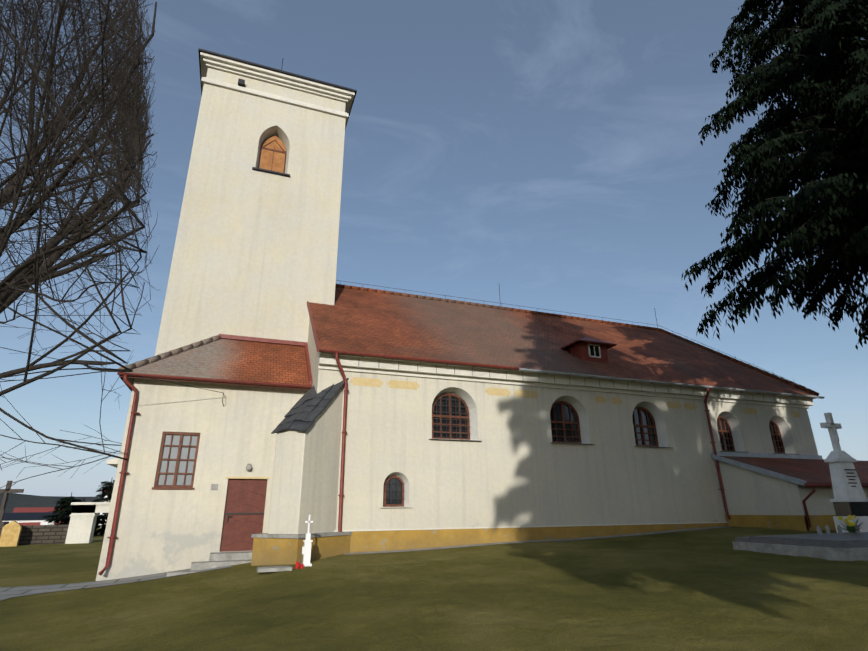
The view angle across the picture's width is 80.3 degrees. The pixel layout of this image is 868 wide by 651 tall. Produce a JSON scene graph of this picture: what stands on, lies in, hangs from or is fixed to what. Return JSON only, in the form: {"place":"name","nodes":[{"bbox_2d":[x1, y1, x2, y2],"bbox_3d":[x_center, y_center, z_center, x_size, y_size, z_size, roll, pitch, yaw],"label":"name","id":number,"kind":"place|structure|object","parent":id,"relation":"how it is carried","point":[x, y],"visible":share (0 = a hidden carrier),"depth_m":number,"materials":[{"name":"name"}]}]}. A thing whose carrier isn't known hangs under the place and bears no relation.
{"place":"outdoors","nodes":[
{"label":"outdoors","id":0,"kind":"place"},
{"bbox_2d":[13,507,54,512],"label":"red roof","id":1,"kind":"structure","parent":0,"point":[31,509],"depth_m":144.48,"materials":[{"name":"red metal"}]},
{"bbox_2d":[0,493,102,514],"bbox_3d":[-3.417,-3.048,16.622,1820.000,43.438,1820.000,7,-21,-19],"label":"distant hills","id":2,"kind":"structure","parent":0,"point":[15,500],"depth_m":495.40,"materials":[{"name":"blue"}]},
{"bbox_2d":[0,565,230,600],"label":"paving path","id":3,"kind":"structure","parent":0,"point":[7,592],"depth_m":12.19,"materials":[{"name":"grey concrete"}]},
{"bbox_2d":[96,378,308,580],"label":"annex walls","id":4,"kind":"structure","parent":0,"point":[157,531],"depth_m":14.41,"materials":[{"name":"white paint"}]},
{"bbox_2d":[0,347,223,405],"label":"cable","id":5,"kind":"object","parent":4,"relation":"attached to","point":[115,371],"visible":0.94,"depth_m":13.09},
{"bbox_2d":[106,458,118,467],"bbox_3d":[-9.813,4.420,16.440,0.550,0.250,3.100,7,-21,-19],"label":"floodlight","id":6,"kind":"object","parent":4,"relation":"attached to","point":[113,462],"visible":0.29,"depth_m":15.04,"materials":[{"name":"paint"}]},
{"bbox_2d":[98,374,139,574],"bbox_3d":[-8.391,3.831,13.634,0.637,5.067,0.244,33,-38,-57],"label":"downspout","id":7,"kind":"object","parent":4,"relation":"attached to","point":[120,487],"visible":0.96,"depth_m":13.70,"materials":[{"name":"red metal"}]},
{"bbox_2d":[152,432,199,488],"bbox_3d":[-7.175,3.777,14.402,1.050,1.550,0.150,7,-21,-19],"label":"window frame","id":8,"kind":"object","parent":4,"relation":"in","point":[174,485],"visible":0.9,"depth_m":14.40,"materials":[{"name":"brown wood"}]},
{"bbox_2d":[157,434,197,484],"bbox_3d":[-7.205,3.781,14.485,0.970,1.500,0.020,7,-21,-19],"label":"window pane","id":9,"kind":"structure","parent":8,"relation":"in","point":[172,463],"depth_m":14.47,"materials":[{"name":"glass"}]},
{"bbox_2d":[211,484,217,489],"bbox_3d":[-6.179,4.551,14.482,0.180,0.170,0.013,7,-21,-19],"label":"wall plaque","id":10,"kind":"object","parent":4,"relation":"attached to","point":[214,486],"visible":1,"depth_m":14.48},
{"bbox_2d":[117,372,311,391],"bbox_3d":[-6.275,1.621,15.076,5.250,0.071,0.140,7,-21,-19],"label":"gutter","id":11,"kind":"object","parent":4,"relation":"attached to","point":[218,380],"visible":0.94,"depth_m":14.99,"materials":[{"name":"red metal"}]},
{"bbox_2d":[127,339,311,385],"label":"annex roof","id":12,"kind":"structure","parent":4,"relation":"on","point":[231,359],"depth_m":16.31,"materials":[{"name":"red tile"}]},
{"bbox_2d":[118,335,221,369],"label":"ridge tiles","id":13,"kind":"object","parent":12,"relation":"on","point":[146,361],"visible":0.71,"depth_m":15.81,"materials":[{"name":"tile"}]},
{"bbox_2d":[219,334,312,384],"bbox_3d":[-5.615,1.083,16.928,3.000,2.055,2.300,7,-21,-19],"label":"roof flashing","id":14,"kind":"object","parent":12,"relation":"on","point":[264,340],"visible":0.86,"depth_m":18.05,"materials":[{"name":"metal"}]},
{"bbox_2d":[220,479,266,551],"bbox_3d":[-5.392,5.365,14.626,1.070,1.920,0.040,7,-21,-19],"label":"annex door","id":15,"kind":"structure","parent":4,"relation":"in","point":[241,486],"depth_m":14.62,"materials":[{"name":"brown wood"}]},
{"bbox_2d":[221,483,263,547],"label":"door panels","id":16,"kind":"object","parent":15,"relation":"attached to","point":[228,514],"visible":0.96,"depth_m":14.55,"materials":[{"name":"brown wood"}]},
{"bbox_2d":[226,477,269,478],"bbox_3d":[-5.359,4.400,14.855,1.190,0.050,0.028,7,-21,-19],"label":"door lintel","id":17,"kind":"structure","parent":4,"relation":"attached to","point":[247,477],"depth_m":14.84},
{"bbox_2d":[246,464,251,470],"bbox_3d":[-5.354,4.105,14.890,0.180,0.210,0.180,7,-21,-19],"label":"wall lamp","id":18,"kind":"object","parent":4,"relation":"attached to","point":[248,467],"visible":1,"depth_m":14.83,"materials":[{"name":"white glass"}]},
{"bbox_2d":[258,135,285,172],"bbox_3d":[-6.670,-7.056,21.330,1.200,2.400,0.040,7,-21,-19],"label":"window frame","id":19,"kind":"object","parent":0,"point":[260,155],"depth_m":21.28,"materials":[{"name":"brown wood"}]},
{"bbox_2d":[308,317,318,366],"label":"gable wall","id":20,"kind":"structure","parent":0,"point":[313,352],"depth_m":17.38,"materials":[{"name":"beige paint"}]},
{"bbox_2d":[0,526,867,650],"bbox_3d":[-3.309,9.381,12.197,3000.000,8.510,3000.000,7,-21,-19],"label":"lawn","id":21,"kind":"structure","parent":0,"point":[712,589],"depth_m":7.58,"materials":[{"name":"green plant"}]},
{"bbox_2d":[0,520,21,546],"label":"gravestone","id":22,"kind":"object","parent":21,"relation":"on","point":[10,534],"visible":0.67,"depth_m":27.29,"materials":[{"name":"yellow stone"}]},
{"bbox_2d":[0,481,23,525],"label":"cross","id":23,"kind":"object","parent":21,"relation":"on","point":[4,501],"visible":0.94,"depth_m":29.21,"materials":[{"name":"grey metal"}]},
{"bbox_2d":[2,520,53,524],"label":"garage walls","id":24,"kind":"structure","parent":21,"relation":"on","point":[43,522],"depth_m":88.02,"materials":[{"name":"white paint"}]},
{"bbox_2d":[3,512,70,519],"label":"garages roof","id":25,"kind":"structure","parent":24,"relation":"on","point":[26,516],"depth_m":89.01,"materials":[{"name":"metal"}]},
{"bbox_2d":[19,522,58,524],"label":"garage doors","id":26,"kind":"structure","parent":24,"relation":"attached to","point":[30,523],"depth_m":87.80,"materials":[{"name":"metal"}]},
{"bbox_2d":[0,525,68,544],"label":"stone wall","id":27,"kind":"structure","parent":21,"relation":"on","point":[41,534],"depth_m":28.63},
{"bbox_2d":[43,493,84,524],"bbox_3d":[-24.924,13.339,34.795,3.088,3.952,3.013,7,-21,-19],"label":"conifer","id":28,"kind":"object","parent":21,"relation":"on","point":[65,507],"visible":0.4,"depth_m":34.62,"materials":[{"name":"green plant"}]},
{"bbox_2d":[0,0,159,494],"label":"bare tree","id":29,"kind":"object","parent":21,"relation":"on","point":[36,268],"visible":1,"depth_m":14.40,"materials":[{"name":"brown plant"}]},
{"bbox_2d":[65,502,110,543],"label":"cemetery gate","id":30,"kind":"structure","parent":21,"relation":"on","point":[82,522],"depth_m":29.58,"materials":[{"name":"white paint"}]},
{"bbox_2d":[93,477,114,534],"bbox_3d":[-25.460,14.519,40.050,3.863,5.184,3.706,7,-21,-19],"label":"conifer","id":31,"kind":"object","parent":21,"relation":"on","point":[104,489],"visible":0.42,"depth_m":39.93,"materials":[{"name":"green plant"}]},
{"bbox_2d":[166,551,251,576],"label":"entrance steps","id":32,"kind":"structure","parent":21,"relation":"on","point":[218,559],"depth_m":13.35,"materials":[{"name":"grey concrete"}]},
{"bbox_2d":[155,83,345,355],"bbox_3d":[-7.492,0.394,20.991,5.740,18.950,5.740,7,-21,-19],"label":"tower shaft","id":33,"kind":"object","parent":21,"relation":"on","point":[255,252],"visible":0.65,"depth_m":19.60,"materials":[{"name":"beige paint"}]},
{"bbox_2d":[252,167,289,176],"bbox_3d":[-6.530,-6.033,20.598,1.440,0.060,0.500,7,-21,-19],"label":"window sill","id":34,"kind":"structure","parent":33,"relation":"attached to","point":[270,171],"depth_m":20.40,"materials":[{"name":"black metal"}]},
{"bbox_2d":[259,136,285,172],"bbox_3d":[-6.636,-6.968,21.204,0.950,2.050,0.050,7,-21,-19],"label":"window shutter","id":35,"kind":"object","parent":33,"relation":"in","point":[268,156],"visible":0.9,"depth_m":21.18,"materials":[{"name":"brown wood"}]},
{"bbox_2d":[262,140,284,170],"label":"window shutter battens","id":36,"kind":"object","parent":35,"relation":"attached to","point":[273,150],"visible":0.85,"depth_m":21.26,"materials":[{"name":"brown wood"}]},
{"bbox_2d":[201,77,348,126],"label":"cornice molding","id":37,"kind":"structure","parent":33,"relation":"attached to","point":[271,96],"depth_m":21.53,"materials":[{"name":"beige paint"}]},
{"bbox_2d":[206,67,345,111],"bbox_3d":[-7.575,-9.059,24.357,5.660,0.620,5.660,7,-21,-19],"label":"frieze","id":38,"kind":"object","parent":33,"relation":"attached to","point":[258,85],"visible":0.21,"depth_m":21.85,"materials":[{"name":"beige paint"}]},
{"bbox_2d":[238,78,244,86],"bbox_3d":[-7.943,-9.989,21.214,0.250,0.230,0.230,7,-21,-19],"label":"wall vent","id":39,"kind":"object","parent":38,"relation":"attached to","point":[241,82],"visible":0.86,"depth_m":21.12,"materials":[{"name":"black metal"}]},
{"bbox_2d":[200,52,354,113],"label":"cornice","id":40,"kind":"structure","parent":33,"relation":"attached to","point":[262,74],"depth_m":21.77,"materials":[{"name":"beige paint"}]},
{"bbox_2d":[198,48,356,128],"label":"tower roof","id":41,"kind":"structure","parent":33,"relation":"on","point":[272,69],"depth_m":21.75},
{"bbox_2d":[257,566,291,571],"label":"stone slab","id":42,"kind":"structure","parent":21,"relation":"on","point":[274,568],"depth_m":10.94,"materials":[{"name":"grey stone"}]},
{"bbox_2d":[295,561,303,568],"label":"grave candles","id":43,"kind":"object","parent":21,"relation":"on","point":[297,565],"visible":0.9,"depth_m":11.22,"materials":[{"name":"red glass"}]},
{"bbox_2d":[251,535,350,565],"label":"wall plinth","id":44,"kind":"structure","parent":21,"relation":"on","point":[273,551],"depth_m":12.62,"materials":[{"name":"yellow paint"}]},
{"bbox_2d":[251,531,351,538],"bbox_3d":[-3.423,5.455,13.438,2.085,0.080,1.672,33,-38,-57],"label":"ledge coping","id":45,"kind":"object","parent":44,"relation":"on","point":[267,535],"visible":0.61,"depth_m":12.73,"materials":[{"name":"grey concrete"}]},
{"bbox_2d":[268,386,342,533],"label":"buttress","id":46,"kind":"structure","parent":44,"relation":"on","point":[305,476],"depth_m":13.45,"materials":[{"name":"white paint"}]},
{"bbox_2d":[271,378,348,433],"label":"small slate roof","id":47,"kind":"structure","parent":46,"relation":"on","point":[307,409],"depth_m":14.25,"materials":[{"name":"grey stone"}]},
{"bbox_2d":[301,515,312,566],"bbox_3d":[-2.878,4.919,11.702,0.230,1.150,0.220,7,-21,-19],"label":"cross monument","id":48,"kind":"object","parent":21,"relation":"on","point":[306,549],"visible":0.92,"depth_m":11.59,"materials":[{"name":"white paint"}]},
{"bbox_2d":[343,526,725,554],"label":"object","id":49,"kind":"structure","parent":21,"relation":"on","point":[530,541],"depth_m":15.30,"materials":[{"name":"grey stone"}]},
{"bbox_2d":[311,354,817,529],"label":"nave walls","id":50,"kind":"structure","parent":21,"relation":"on","point":[513,465],"depth_m":16.63,"materials":[{"name":"beige paint"}]},
{"bbox_2d":[383,476,403,506],"bbox_3d":[-1.167,4.823,14.982,0.600,0.850,0.058,7,-21,-19],"label":"window frame","id":51,"kind":"object","parent":50,"relation":"attached to","point":[402,496],"visible":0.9,"depth_m":14.94,"materials":[{"name":"brown wood"}]},
{"bbox_2d":[384,477,404,505],"bbox_3d":[-1.139,4.811,14.908,0.600,0.823,0.016,7,-21,-19],"label":"window grille","id":52,"kind":"object","parent":51,"relation":"attached to","point":[391,483],"visible":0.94,"depth_m":14.90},
{"bbox_2d":[432,393,469,439],"bbox_3d":[0.523,2.915,16.478,1.320,1.500,0.058,7,-21,-19],"label":"window frame","id":53,"kind":"object","parent":50,"relation":"attached to","point":[458,417],"visible":0.85,"depth_m":16.46,"materials":[{"name":"brown wood"}]},
{"bbox_2d":[432,396,466,438],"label":"window panes","id":54,"kind":"structure","parent":53,"relation":"in","point":[455,411],"depth_m":16.50,"materials":[{"name":"black glass"}]},
{"bbox_2d":[432,394,469,439],"bbox_3d":[0.551,2.895,16.406,1.320,1.490,0.016,7,-21,-19],"label":"window grille","id":55,"kind":"object","parent":53,"relation":"attached to","point":[451,419],"visible":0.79,"depth_m":16.36,"materials":[{"name":"metal"}]},
{"bbox_2d":[432,439,476,440],"bbox_3d":[0.610,3.571,16.017,1.740,0.050,0.500,7,-21,-19],"label":"window sill","id":56,"kind":"structure","parent":50,"relation":"attached to","point":[451,439],"depth_m":15.73,"materials":[{"name":"grey metal"}]},
{"bbox_2d":[334,522,727,531],"bbox_3d":[6.341,6.581,17.009,20.660,0.035,0.063,7,-21,-19],"label":"plinth ledge","id":57,"kind":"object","parent":50,"relation":"attached to","point":[522,526],"depth_m":15.62,"materials":[{"name":"grey concrete"}]},
{"bbox_2d":[335,352,730,531],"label":"nave downpipes","id":58,"kind":"object","parent":50,"relation":"attached to","point":[344,432],"visible":0.96,"depth_m":14.93,"materials":[{"name":"red metal"}]},
{"bbox_2d":[350,523,727,552],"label":"wall plinth","id":59,"kind":"structure","parent":50,"relation":"attached to","point":[366,541],"depth_m":15.15,"materials":[{"name":"yellow paint"}]},
{"bbox_2d":[550,401,581,443],"bbox_3d":[4.502,3.366,17.901,1.290,1.480,0.058,7,-21,-19],"label":"window frame","id":60,"kind":"object","parent":50,"relation":"attached to","point":[563,422],"visible":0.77,"depth_m":17.92,"materials":[{"name":"brown wood"}]},
{"bbox_2d":[550,403,578,441],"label":"window panes","id":61,"kind":"structure","parent":60,"relation":"in","point":[566,418],"depth_m":17.93,"materials":[{"name":"black glass"}]},
{"bbox_2d":[318,352,815,408],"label":"cornice","id":62,"kind":"structure","parent":50,"relation":"attached to","point":[367,364],"depth_m":17.47,"materials":[{"name":"beige paint"}]},
{"bbox_2d":[332,352,809,397],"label":"nave gutter brackets","id":63,"kind":"object","parent":62,"relation":"attached to","point":[571,374],"visible":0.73,"depth_m":17.64,"materials":[{"name":"red metal"}]},
{"bbox_2d":[338,356,806,403],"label":"nave cornice joints","id":64,"kind":"object","parent":62,"relation":"attached to","point":[569,379],"depth_m":17.66,"materials":[{"name":"white paint"}]},
{"bbox_2d":[350,377,800,417],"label":"painted wall patches","id":65,"kind":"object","parent":50,"relation":"attached to","point":[359,381],"depth_m":17.03,"materials":[{"name":"yellow paint"}]},
{"bbox_2d":[558,443,594,444],"bbox_3d":[4.589,4.012,17.443,1.710,0.050,0.500,7,-21,-19],"label":"window sill","id":66,"kind":"structure","parent":50,"relation":"attached to","point":[575,443],"depth_m":17.21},
{"bbox_2d":[633,407,658,446],"bbox_3d":[7.705,3.744,19.040,1.240,1.480,0.058,7,-21,-19],"label":"window frame","id":67,"kind":"object","parent":50,"relation":"attached to","point":[641,425],"visible":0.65,"depth_m":19.06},
{"bbox_2d":[632,409,655,444],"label":"window panes","id":68,"kind":"structure","parent":67,"relation":"in","point":[637,421],"depth_m":19.09,"materials":[{"name":"glass"}]},
{"bbox_2d":[634,446,672,447],"bbox_3d":[7.791,4.390,18.582,1.660,0.050,0.500,7,-21,-19],"label":"window sill","id":69,"kind":"structure","parent":50,"relation":"attached to","point":[650,446],"depth_m":18.28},
{"bbox_2d":[718,416,734,450],"bbox_3d":[11.367,4.275,20.308,0.990,1.390,0.058,7,-21,-19],"label":"window frame","id":70,"kind":"object","parent":50,"relation":"attached to","point":[721,431],"visible":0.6,"depth_m":20.35,"materials":[{"name":"brown wood"}]},
{"bbox_2d":[717,418,731,449],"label":"window panes","id":71,"kind":"structure","parent":70,"relation":"in","point":[724,433],"depth_m":20.37,"materials":[{"name":"glass"}]},
{"bbox_2d":[769,420,784,452],"bbox_3d":[13.989,4.594,21.238,0.960,1.370,0.058,7,-21,-19],"label":"window frame","id":72,"kind":"object","parent":50,"relation":"attached to","point":[776,434],"visible":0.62,"depth_m":21.28,"materials":[{"name":"brown wood"}]},
{"bbox_2d":[770,423,781,451],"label":"window panes","id":73,"kind":"structure","parent":72,"relation":"in","point":[775,438],"depth_m":21.32,"materials":[{"name":"glass"}]},
{"bbox_2d":[681,0,867,349],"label":"conifer","id":74,"kind":"object","parent":21,"relation":"on","point":[824,220],"visible":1,"depth_m":16.65,"materials":[{"name":"green plant"}]},
{"bbox_2d":[718,461,867,514],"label":"sacristy walls","id":75,"kind":"structure","parent":21,"relation":"on","point":[748,492],"depth_m":17.29,"materials":[{"name":"white paint"}]},
{"bbox_2d":[725,515,835,530],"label":"wall plinth","id":76,"kind":"structure","parent":75,"relation":"attached to","point":[794,522],"depth_m":16.61,"materials":[{"name":"yellow paint"}]},
{"bbox_2d":[720,456,867,483],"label":"annex roof","id":77,"kind":"structure","parent":75,"relation":"on","point":[812,470],"depth_m":18.71,"materials":[{"name":"red tile"}]},
{"bbox_2d":[711,451,822,485],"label":"roof edge trim","id":78,"kind":"structure","parent":77,"relation":"attached to","point":[761,470],"depth_m":19.13,"materials":[{"name":"grey metal"}]},
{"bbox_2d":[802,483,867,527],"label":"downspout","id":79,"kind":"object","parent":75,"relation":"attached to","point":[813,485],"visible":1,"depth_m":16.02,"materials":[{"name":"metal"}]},
{"bbox_2d":[732,541,867,560],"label":"platform side","id":80,"kind":"object","parent":21,"relation":"on","point":[841,554],"visible":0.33,"depth_m":10.66,"materials":[{"name":"grey concrete"}]},
{"bbox_2d":[735,532,867,547],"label":"granite tomb slabs","id":81,"kind":"structure","parent":80,"relation":"on","point":[849,540],"depth_m":11.13,"materials":[{"name":"grey stone"}]},
{"bbox_2d":[816,524,859,534],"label":"grave lanterns","id":82,"kind":"object","parent":81,"relation":"on","point":[827,529],"visible":0.94,"depth_m":12.50,"materials":[{"name":"grey glass"}]},
{"bbox_2d":[820,412,867,501],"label":"tomb cross","id":83,"kind":"object","parent":80,"relation":"on","point":[838,460],"visible":1,"depth_m":13.90,"materials":[{"name":"white stone"}]},
{"bbox_2d":[844,469,856,486],"bbox_3d":[11.213,4.135,13.793,0.440,0.540,0.034,7,-21,-19],"label":"inscription","id":84,"kind":"object","parent":83,"relation":"attached to","point":[851,476],"visible":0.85,"depth_m":13.80,"materials":[{"name":"grey paint"}]},
{"bbox_2d":[833,516,867,532],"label":"tomb monument base","id":85,"kind":"object","parent":80,"relation":"on","point":[864,524],"visible":0.46,"depth_m":13.37,"materials":[{"name":"white stone"}]},
{"bbox_2d":[0,0,867,496],"label":"sky","id":86,"kind":"structure","parent":0,"point":[551,154],"materials":[{"name":"blue"}]},
{"bbox_2d":[309,287,815,395],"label":"nave roof","id":87,"kind":"structure","parent":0,"point":[352,320],"depth_m":20.46,"materials":[{"name":"red tile"}]},
{"bbox_2d":[307,301,319,351],"bbox_3d":[-4.482,-0.572,18.463,0.060,4.984,6.440,7,-21,-19],"label":"nave verge board","id":88,"kind":"object","parent":87,"relation":"attached to","point":[313,329],"visible":0.64,"depth_m":16.50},
{"bbox_2d":[319,348,824,398],"bbox_3d":[6.594,1.891,18.289,21.150,0.096,0.150,7,-21,-19],"label":"gutter","id":89,"kind":"object","parent":87,"relation":"attached to","point":[515,368],"visible":0.98,"depth_m":17.23,"materials":[{"name":"red metal"}]},
{"bbox_2d":[337,280,804,386],"bbox_3d":[5.677,-0.177,22.553,19.838,5.790,6.137,7,-21,-19],"label":"nave lightning conductor","id":90,"kind":"object","parent":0,"point":[570,314],"visible":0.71,"depth_m":25.36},
{"bbox_2d":[335,284,818,395],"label":"nave ridge tiles","id":91,"kind":"object","parent":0,"point":[803,388],"visible":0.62,"depth_m":24.77,"materials":[{"name":"red tile"}]},
{"bbox_2d":[566,342,608,362],"bbox_3d":[6.008,1.199,20.241,1.240,0.740,0.952,7,-21,-19],"label":"dormer body","id":92,"kind":"object","parent":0,"point":[579,350],"visible":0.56,"depth_m":19.82,"materials":[{"name":"red tile"}]},
{"bbox_2d":[560,337,616,348],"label":"dormer roof","id":93,"kind":"structure","parent":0,"point":[595,341],"depth_m":19.97,"materials":[{"name":"brown tile"}]},
{"bbox_2d":[589,345,599,356],"bbox_3d":[6.178,0.988,19.831,0.440,0.420,0.017,7,-21,-19],"label":"dormer window glass","id":94,"kind":"object","parent":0,"point":[592,350],"visible":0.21,"depth_m":19.83,"materials":[{"name":"black glass"}]},
{"bbox_2d":[588,344,600,357],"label":"dormer window frame","id":95,"kind":"object","parent":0,"point":[594,356],"visible":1,"depth_m":19.79,"materials":[{"name":"grey wood"}]},
{"bbox_2d":[838,515,855,526],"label":"flowers","id":96,"kind":"object","parent":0,"point":[850,524],"visible":0.9,"depth_m":13.23,"materials":[{"name":"yellow plant"}]},
{"bbox_2d":[833,502,867,515],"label":"plinth","id":97,"kind":"structure","parent":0,"point":[851,508],"depth_m":13.52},
{"bbox_2d":[841,517,862,531],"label":"tomb flower leaves","id":98,"kind":"object","parent":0,"point":[850,529],"visible":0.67,"depth_m":13.14,"materials":[{"name":"plant"}]}
]}

